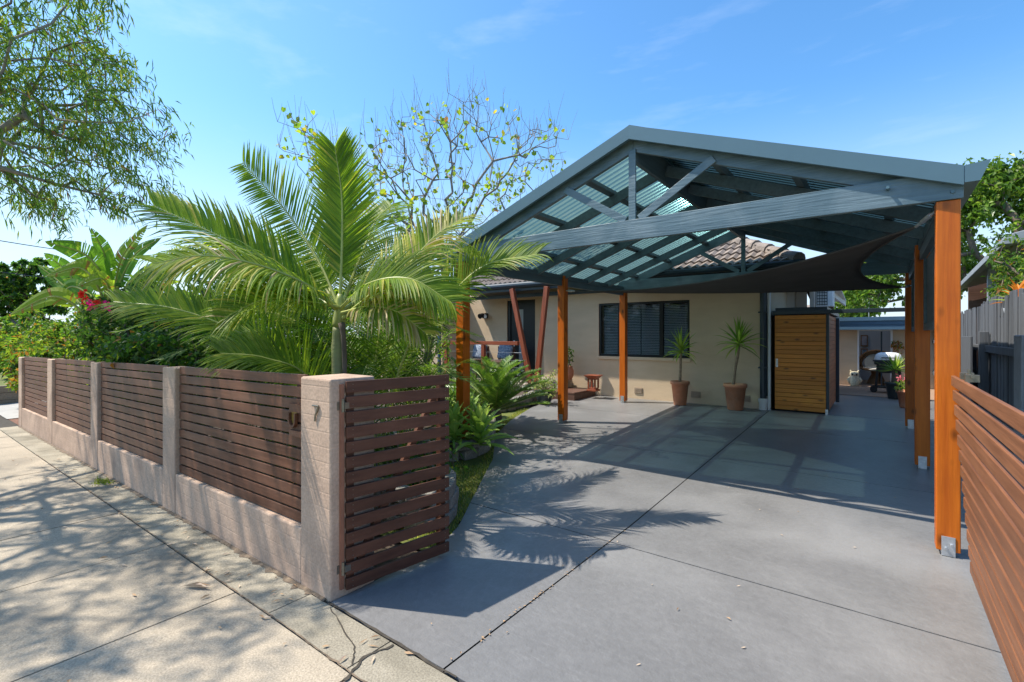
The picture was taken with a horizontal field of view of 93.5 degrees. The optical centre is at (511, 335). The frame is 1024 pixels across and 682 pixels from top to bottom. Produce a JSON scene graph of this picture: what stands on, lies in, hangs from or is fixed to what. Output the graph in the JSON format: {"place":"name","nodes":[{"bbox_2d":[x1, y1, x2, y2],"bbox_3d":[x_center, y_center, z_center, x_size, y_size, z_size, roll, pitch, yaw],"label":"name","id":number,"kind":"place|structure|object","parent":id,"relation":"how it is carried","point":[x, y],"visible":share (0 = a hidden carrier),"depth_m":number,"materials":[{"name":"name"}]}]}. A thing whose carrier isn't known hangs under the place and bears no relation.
{"place":"outdoors","nodes":[
{"label":"outdoors","id":0,"kind":"place"},
{"bbox_2d":[0,365,14,385],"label":"lawn","id":1,"kind":"structure","parent":0,"point":[2,381],"depth_m":13.24,"materials":[{"name":"green plant"}]},
{"bbox_2d":[0,303,54,378],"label":"roadside hedge","id":2,"kind":"object","parent":1,"relation":"on","point":[10,326],"visible":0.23,"depth_m":15.85,"materials":[{"name":"green plant"}]},
{"bbox_2d":[2,272,44,277],"bbox_3d":[-18.829,-2.647,22.001,0.025,0.929,12.212,0,0,-11],"label":"overhead wire","id":3,"kind":"object","parent":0,"point":[24,275],"visible":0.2,"depth_m":17.81,"materials":[{"name":"black paint"}]},
{"bbox_2d":[0,400,69,418],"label":"neighbour driveway","id":4,"kind":"structure","parent":0,"point":[9,411],"depth_m":10.77,"materials":[{"name":"concrete"}]},
{"bbox_2d":[0,240,85,252],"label":"overhead wire","id":5,"kind":"object","parent":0,"point":[28,245],"visible":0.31,"depth_m":15.80,"materials":[{"name":"black paint"}]},
{"bbox_2d":[10,225,170,326],"bbox_3d":[-6.002,-0.823,6.869,2.966,1.518,1.012,0,0,11],"label":"bird of paradise","id":6,"kind":"object","parent":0,"point":[97,273],"visible":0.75,"depth_m":6.84,"materials":[{"name":"green plant"}]},
{"bbox_2d":[0,415,358,681],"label":"footpath","id":7,"kind":"structure","parent":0,"point":[79,612],"depth_m":2.67,"materials":[{"name":"concrete"}]},
{"bbox_2d":[0,426,456,681],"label":"footpath edging","id":8,"kind":"object","parent":7,"relation":"on","point":[311,619],"visible":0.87,"depth_m":2.84,"materials":[{"name":"concrete"}]},
{"bbox_2d":[91,476,115,485],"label":"weed tuft","id":9,"kind":"object","parent":8,"relation":"on","point":[104,480],"visible":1,"depth_m":5.09,"materials":[{"name":"green plant"}]},
{"bbox_2d":[19,426,367,681],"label":"soil line","id":10,"kind":"object","parent":8,"relation":"on","point":[285,578],"visible":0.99,"depth_m":3.38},
{"bbox_2d":[326,601,456,680],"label":"pavement cracks","id":11,"kind":"object","parent":7,"relation":"on","point":[419,655],"visible":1,"depth_m":2.29,"materials":[{"name":"soil"}]},
{"bbox_2d":[3,456,896,681],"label":"leaf litter","id":12,"kind":"object","parent":7,"relation":"on","point":[197,584],"visible":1,"depth_m":2.87,"materials":[{"name":"brown plant"}]},
{"bbox_2d":[395,425,473,436],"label":"raised bed soil","id":13,"kind":"structure","parent":0,"point":[428,427],"depth_m":6.75,"materials":[{"name":"brown soil"}]},
{"bbox_2d":[427,391,475,423],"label":"strappy lily","id":14,"kind":"object","parent":13,"relation":"on","point":[451,404],"visible":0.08,"depth_m":6.58,"materials":[{"name":"green plant"}]},
{"bbox_2d":[433,401,481,452],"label":"agave","id":15,"kind":"object","parent":13,"relation":"on","point":[453,427],"visible":0.67,"depth_m":5.68,"materials":[{"name":"green plant"}]},
{"bbox_2d":[446,383,490,411],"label":"strappy lily","id":16,"kind":"object","parent":13,"relation":"on","point":[450,390],"visible":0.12,"depth_m":7.31,"materials":[{"name":"green plant"}]},
{"bbox_2d":[446,391,493,424],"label":"agave","id":17,"kind":"object","parent":13,"relation":"on","point":[475,399],"visible":0.16,"depth_m":6.58,"materials":[{"name":"green plant"}]},
{"bbox_2d":[449,401,520,454],"bbox_3d":[-0.350,1.073,5.729,0.944,0.568,0.865,0,0,1],"label":"agave","id":18,"kind":"object","parent":13,"relation":"on","point":[481,421],"visible":0.94,"depth_m":5.67,"materials":[{"name":"green plant"}]},
{"bbox_2d":[446,355,555,424],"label":"sago palm","id":19,"kind":"object","parent":13,"relation":"on","point":[499,393],"visible":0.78,"depth_m":7.39,"materials":[{"name":"green plant"}]},
{"bbox_2d":[380,407,529,549],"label":"lawn","id":20,"kind":"structure","parent":0,"point":[474,461],"depth_m":5.17,"materials":[{"name":"green plant"}]},
{"bbox_2d":[116,125,484,373],"bbox_3d":[-2.081,-0.119,4.272,3.743,3.299,2.930,0,0,2],"label":"king palm","id":21,"kind":"object","parent":20,"relation":"on","point":[341,247],"visible":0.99,"depth_m":3.73,"materials":[{"name":"green plant"}]},
{"bbox_2d":[85,234,551,450],"bbox_3d":[-1.626,0.172,4.609,3.885,2.212,1.924,0,0,-5],"label":"clumping palm","id":22,"kind":"object","parent":20,"relation":"on","point":[252,347],"visible":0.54,"depth_m":4.14,"materials":[{"name":"green plant"}]},
{"bbox_2d":[374,464,458,531],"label":"garden bed wall","id":23,"kind":"structure","parent":20,"relation":"on","point":[453,489],"depth_m":3.85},
{"bbox_2d":[272,58,576,413],"bbox_3d":[-1.040,-1.370,6.915,4.327,5.643,1.863,0,0,-22],"label":"redbud tree","id":24,"kind":"object","parent":20,"relation":"on","point":[382,192],"visible":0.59,"depth_m":6.95,"materials":[{"name":"green plant"}]},
{"bbox_2d":[348,307,501,445],"bbox_3d":[-1.325,0.540,5.848,2.021,1.923,1.802,0,0,37],"label":"feather palm","id":25,"kind":"object","parent":20,"relation":"on","point":[433,366],"visible":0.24,"depth_m":5.83,"materials":[{"name":"green plant"}]},
{"bbox_2d":[375,415,495,461],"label":"garden bed wall","id":26,"kind":"structure","parent":20,"relation":"on","point":[467,453],"depth_m":5.78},
{"bbox_2d":[473,390,536,411],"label":"garden bed wall","id":27,"kind":"structure","parent":20,"relation":"on","point":[533,399],"depth_m":9.26,"materials":[{"name":"grey concrete"}]},
{"bbox_2d":[12,367,900,580],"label":"garden soil","id":28,"kind":"structure","parent":0,"point":[393,545],"depth_m":5.72,"materials":[{"name":"brown soil"}]},
{"bbox_2d":[9,418,18,424],"bbox_3d":[-9.331,1.666,9.534,1.400,0.053,0.740,0,0,37],"label":"mulch bed","id":29,"kind":"object","parent":28,"relation":"on","point":[16,421],"visible":0.15,"depth_m":9.51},
{"bbox_2d":[0,328,67,398],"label":"croton bush","id":30,"kind":"object","parent":28,"relation":"on","point":[11,376],"visible":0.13,"depth_m":10.96,"materials":[{"name":"green plant"}]},
{"bbox_2d":[0,380,162,403],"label":"retaining wall","id":31,"kind":"structure","parent":28,"relation":"on","point":[7,396],"depth_m":11.82,"materials":[{"name":"grey concrete"}]},
{"bbox_2d":[13,298,156,412],"bbox_3d":[-7.207,0.376,8.458,5.442,2.257,1.685,0,0,37],"label":"duranta bush","id":32,"kind":"object","parent":28,"relation":"on","point":[57,342],"visible":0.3,"depth_m":8.23,"materials":[{"name":"green plant"}]},
{"bbox_2d":[71,274,215,337],"bbox_3d":[-8.033,0.038,10.392,5.704,2.928,2.302,0,0,37],"label":"banana clump","id":33,"kind":"object","parent":28,"relation":"on","point":[131,275],"visible":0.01,"depth_m":9.86,"materials":[{"name":"plant"}]},
{"bbox_2d":[66,274,295,456],"bbox_3d":[-4.191,0.356,5.853,5.028,2.297,1.360,0,0,30],"label":"bougainvillea","id":34,"kind":"object","parent":28,"relation":"on","point":[141,344],"visible":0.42,"depth_m":5.56,"materials":[{"name":"green plant"}]},
{"bbox_2d":[19,357,373,605],"bbox_3d":[-4.930,0.962,5.860,10.056,1.443,0.312,0,0,37],"label":"street fence","id":35,"kind":"object","parent":28,"relation":"on","point":[299,543],"visible":0.98,"depth_m":3.61,"materials":[{"name":"brown wood"}]},
{"bbox_2d":[337,374,448,589],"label":"driveway gate","id":36,"kind":"structure","parent":35,"relation":"attached to","point":[437,403],"depth_m":2.95,"materials":[{"name":"brown wood"}]},
{"bbox_2d":[108,316,314,467],"bbox_3d":[-3.007,0.571,5.595,2.059,1.862,2.087,0,0,0],"label":"feather palm","id":37,"kind":"object","parent":28,"relation":"on","point":[174,352],"visible":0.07,"depth_m":4.92,"materials":[{"name":"green plant"}]},
{"bbox_2d":[189,309,382,432],"bbox_3d":[-2.315,0.532,5.488,2.166,1.941,2.063,0,0,-2],"label":"feather palm","id":38,"kind":"object","parent":28,"relation":"on","point":[318,336],"visible":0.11,"depth_m":4.88,"materials":[{"name":"green plant"}]},
{"bbox_2d":[186,268,455,401],"bbox_3d":[-3.825,0.201,8.540,6.857,2.607,4.622,0,0,19],"label":"garden shrub","id":39,"kind":"object","parent":28,"relation":"on","point":[439,351],"visible":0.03,"depth_m":8.18,"materials":[{"name":"green plant"}]},
{"bbox_2d":[256,296,417,374],"bbox_3d":[-2.195,0.477,5.986,2.078,2.050,1.986,0,0,-22],"label":"feather palm","id":40,"kind":"object","parent":28,"relation":"on","point":[325,315],"visible":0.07,"depth_m":5.52,"materials":[{"name":"green plant"}]},
{"bbox_2d":[232,382,468,507],"bbox_3d":[-1.671,1.005,4.538,2.275,1.151,1.565,0,0,37],"label":"shrub","id":41,"kind":"object","parent":28,"relation":"on","point":[455,468],"visible":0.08,"depth_m":4.40,"materials":[{"name":"green plant"}]},
{"bbox_2d":[280,292,492,465],"bbox_3d":[-1.393,0.535,5.181,2.245,1.934,2.135,0,0,-15],"label":"feather palm","id":42,"kind":"object","parent":28,"relation":"on","point":[367,367],"visible":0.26,"depth_m":4.92,"materials":[{"name":"green plant"}]},
{"bbox_2d":[530,377,594,400],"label":"porch steps","id":43,"kind":"structure","parent":28,"relation":"on","point":[576,393],"depth_m":10.38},
{"bbox_2d":[568,347,573,379],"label":"potted shrub","id":44,"kind":"object","parent":43,"relation":"on","point":[570,372],"visible":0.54,"depth_m":10.83,"materials":[{"name":"green plant"}]},
{"bbox_2d":[584,374,602,391],"bbox_3d":[1.742,1.024,10.301,0.310,0.339,0.310,0,0,37],"label":"small wooden stool","id":45,"kind":"object","parent":43,"relation":"on","point":[592,377],"visible":1,"depth_m":10.24,"materials":[{"name":"brown wood"}]},
{"bbox_2d":[381,237,805,409],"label":"house","id":46,"kind":"structure","parent":28,"relation":"on","point":[521,316],"depth_m":10.14,"materials":[{"name":"beige paint"}]},
{"bbox_2d":[471,345,488,377],"bbox_3d":[-1.012,0.692,13.144,0.580,0.895,0.565,0,0,37],"label":"porch chair","id":47,"kind":"object","parent":46,"relation":"on","point":[476,353],"visible":0.26,"depth_m":13.21,"materials":[{"name":"fabric"}]},
{"bbox_2d":[490,345,514,378],"bbox_3d":[-0.300,0.692,12.601,0.580,0.895,0.565,0,0,37],"label":"porch chair","id":48,"kind":"object","parent":46,"relation":"on","point":[509,349],"visible":0.52,"depth_m":12.63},
{"bbox_2d":[508,299,534,377],"bbox_3d":[0.280,0.125,13.074,0.940,2.150,0.141,0,0,37],"label":"door","id":49,"kind":"structure","parent":46,"relation":"in","point":[526,307],"depth_m":13.01,"materials":[{"name":"black paint"}]},
{"bbox_2d":[599,300,689,357],"bbox_3d":[2.783,-0.120,10.213,1.990,1.160,0.148,0,0,37],"label":"window","id":50,"kind":"structure","parent":46,"relation":"in","point":[631,353],"depth_m":10.19,"materials":[{"name":"black paint"}]},
{"bbox_2d":[787,291,845,307],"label":"wing","id":51,"kind":"structure","parent":28,"relation":"on","point":[796,299],"depth_m":10.42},
{"bbox_2d":[807,291,834,308],"bbox_3d":[6.795,-0.860,10.653,0.546,0.570,0.515,0,0,37],"label":"air conditioner","id":52,"kind":"object","parent":51,"relation":"attached to","point":[825,298],"visible":0.59,"depth_m":10.40,"materials":[{"name":"white paint"}]},
{"bbox_2d":[932,288,1023,453],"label":"paling fence","id":53,"kind":"object","parent":28,"relation":"on","point":[990,330],"visible":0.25,"depth_m":6.53,"materials":[{"name":"grey wood"}]},
{"bbox_3d":[6.325,-0.200,5.993,0.300,0.280,0.300,0,0,37],"label":"bromeliad pot","id":54,"kind":"object","parent":53,"relation":"attached to","visible":0},
{"bbox_2d":[988,277,1023,303],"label":"bromeliad","id":55,"kind":"object","parent":54,"relation":"in","point":[1014,286],"visible":0.32,"depth_m":6.02,"materials":[{"name":"orange plant"}]},
{"bbox_2d":[1014,335,1023,462],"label":"rendered pillar","id":56,"kind":"structure","parent":28,"relation":"on","point":[1019,372],"depth_m":4.29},
{"bbox_2d":[445,390,525,397],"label":"raised bed soil","id":57,"kind":"structure","parent":0,"point":[521,393],"depth_m":9.99,"materials":[{"name":"brown soil"}]},
{"bbox_2d":[522,371,533,391],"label":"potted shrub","id":58,"kind":"object","parent":57,"relation":"on","point":[526,383],"visible":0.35,"depth_m":10.19,"materials":[{"name":"green plant"}]},
{"bbox_2d":[0,0,1023,333],"label":"sky","id":59,"kind":"structure","parent":0,"point":[942,81],"materials":[{"name":"blue"}]},
{"bbox_2d":[331,395,1012,681],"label":"driveway","id":60,"kind":"structure","parent":0,"point":[851,573],"depth_m":3.15,"materials":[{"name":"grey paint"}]},
{"bbox_2d":[524,369,557,404],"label":"potted shrub","id":61,"kind":"object","parent":60,"relation":"on","point":[549,396],"visible":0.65,"depth_m":9.53,"materials":[{"name":"green plant"}]},
{"bbox_2d":[664,326,699,405],"bbox_3d":[3.270,0.585,9.292,0.752,1.519,0.813,0,0,37],"label":"potted yucca","id":62,"kind":"object","parent":60,"relation":"on","point":[679,389],"visible":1,"depth_m":9.21,"materials":[{"name":"plant"}]},
{"bbox_2d":[437,125,990,557],"bbox_3d":[2.585,-0.250,6.611,5.034,3.459,5.150,0,0,37],"label":"carport","id":63,"kind":"object","parent":60,"relation":"on","point":[629,207],"visible":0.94,"depth_m":4.84,"materials":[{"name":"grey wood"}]},
{"bbox_2d":[566,211,934,293],"bbox_3d":[2.615,-0.733,6.456,4.417,0.249,4.646,0,0,37],"label":"shade sail","id":64,"kind":"object","parent":63,"relation":"attached to","point":[839,270],"visible":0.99,"depth_m":5.72,"materials":[{"name":"grey fabric"}]},
{"bbox_2d":[831,307,904,312],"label":"cross beam","id":65,"kind":"structure","parent":63,"relation":"attached to","point":[867,310],"depth_m":7.78,"materials":[{"name":"metal"}]},
{"bbox_2d":[715,316,767,410],"bbox_3d":[4.082,0.498,8.663,0.936,1.695,0.879,0,0,37],"label":"potted yucca","id":66,"kind":"object","parent":60,"relation":"on","point":[735,394],"visible":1,"depth_m":8.59,"materials":[{"name":"plant"}]},
{"bbox_2d":[772,307,838,414],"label":"storage shed","id":67,"kind":"structure","parent":60,"relation":"on","point":[806,360],"depth_m":8.41,"materials":[{"name":"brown wood"}]},
{"bbox_2d":[775,315,825,412],"bbox_3d":[5.016,0.485,8.391,0.770,1.666,0.048,0,0,37],"label":"door","id":68,"kind":"structure","parent":67,"relation":"in","point":[816,342],"depth_m":8.38,"materials":[{"name":"brown wood"}]},
{"bbox_2d":[876,354,904,398],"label":"potted plant","id":69,"kind":"object","parent":60,"relation":"on","point":[890,388],"visible":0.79,"depth_m":11.38,"materials":[{"name":"green plant"}]},
{"bbox_2d":[892,374,904,407],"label":"potted plant","id":70,"kind":"object","parent":60,"relation":"on","point":[901,395],"visible":0.44,"depth_m":9.43,"materials":[{"name":"ceramic"}]},
{"bbox_2d":[951,369,1023,681],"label":"driveway gate","id":71,"kind":"structure","parent":60,"relation":"on","point":[992,471],"depth_m":2.12,"materials":[{"name":"brown wood"}]},
{"bbox_2d":[839,380,933,399],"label":"paving","id":72,"kind":"structure","parent":0,"point":[862,388],"depth_m":13.28,"materials":[{"name":"grey concrete"}]},
{"bbox_2d":[847,370,861,385],"bbox_3d":[10.286,1.286,14.453,0.297,0.478,0.307,0,0,-9],"label":"owl statue","id":73,"kind":"object","parent":72,"relation":"on","point":[854,379],"visible":1,"depth_m":14.38,"materials":[{"name":"beige ceramic"}]},
{"bbox_2d":[859,350,885,384],"bbox_3d":[11.387,0.993,15.085,1.049,1.074,0.760,0,0,37],"label":"wicker chair","id":74,"kind":"object","parent":72,"relation":"on","point":[870,365],"visible":0.52,"depth_m":15.23,"materials":[{"name":"brown wicker"}]},
{"bbox_2d":[835,316,933,388],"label":"sunroom","id":75,"kind":"structure","parent":72,"relation":"on","point":[883,333],"depth_m":14.64,"materials":[{"name":"beige paint"}]},
{"bbox_2d":[861,335,867,345],"bbox_3d":[12.036,0.193,16.444,0.198,0.386,0.045,0,0,37],"label":"framed picture","id":76,"kind":"object","parent":75,"relation":"attached to","point":[864,340],"visible":1,"depth_m":16.42,"materials":[{"name":"grey paper"}]},
{"bbox_2d":[861,348,867,357],"bbox_3d":[12.036,0.622,16.444,0.198,0.337,0.045,0,0,37],"label":"framed picture","id":77,"kind":"object","parent":75,"relation":"attached to","point":[863,350],"visible":0.46,"depth_m":16.44,"materials":[{"name":"brown wood"}]},
{"bbox_2d":[881,331,881,385],"bbox_3d":[11.310,0.710,14.735,0.040,1.640,0.750,0,0,37],"label":"folded door","id":78,"kind":"structure","parent":75,"relation":"in","point":[881,331],"depth_m":14.43,"materials":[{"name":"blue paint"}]},
{"bbox_2d":[890,340,904,353],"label":"hanging plant","id":79,"kind":"object","parent":75,"relation":"hanging from","point":[893,346],"visible":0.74,"depth_m":13.93,"materials":[{"name":"green plant"}]},
{"bbox_2d":[870,352,902,391],"bbox_3d":[9.931,0.990,12.774,0.690,1.070,0.481,0,0,37],"label":"barbecue","id":80,"kind":"object","parent":72,"relation":"on","point":[877,360],"visible":0.77,"depth_m":12.71,"materials":[{"name":"white paint"}]},
{"label":"ground","id":81,"kind":"structure","parent":0,"visible":0},
{"bbox_2d":[0,257,82,322],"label":"roadside tree","id":82,"kind":"object","parent":81,"relation":"on","point":[16,289],"visible":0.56,"depth_m":26.01,"materials":[{"name":"green plant"}]},
{"bbox_2d":[834,290,880,316],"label":"distant tree","id":83,"kind":"object","parent":81,"relation":"on","point":[838,305],"visible":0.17,"depth_m":49.39,"materials":[{"name":"green plant"}]},
{"bbox_2d":[843,150,1023,316],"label":"broadleaf tree","id":84,"kind":"object","parent":81,"relation":"on","point":[986,202],"visible":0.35,"depth_m":14.31,"materials":[{"name":"green plant"}]},
{"bbox_2d":[961,230,1023,309],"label":"neighbour verandah","id":85,"kind":"object","parent":81,"relation":"on","point":[974,282],"visible":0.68,"depth_m":10.03,"materials":[{"name":"grey metal"}]},
{"bbox_2d":[980,233,1023,299],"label":"climbing plant","id":86,"kind":"object","parent":81,"relation":"on","point":[1005,266],"visible":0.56,"depth_m":7.41,"materials":[{"name":"green plant"}]},
{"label":"verge","id":87,"kind":"structure","parent":0,"visible":0},
{"bbox_2d":[0,0,195,243],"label":"gum tree","id":88,"kind":"object","parent":87,"relation":"on","point":[94,131],"visible":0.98,"depth_m":5.74,"materials":[{"name":"green plant"}]}
]}

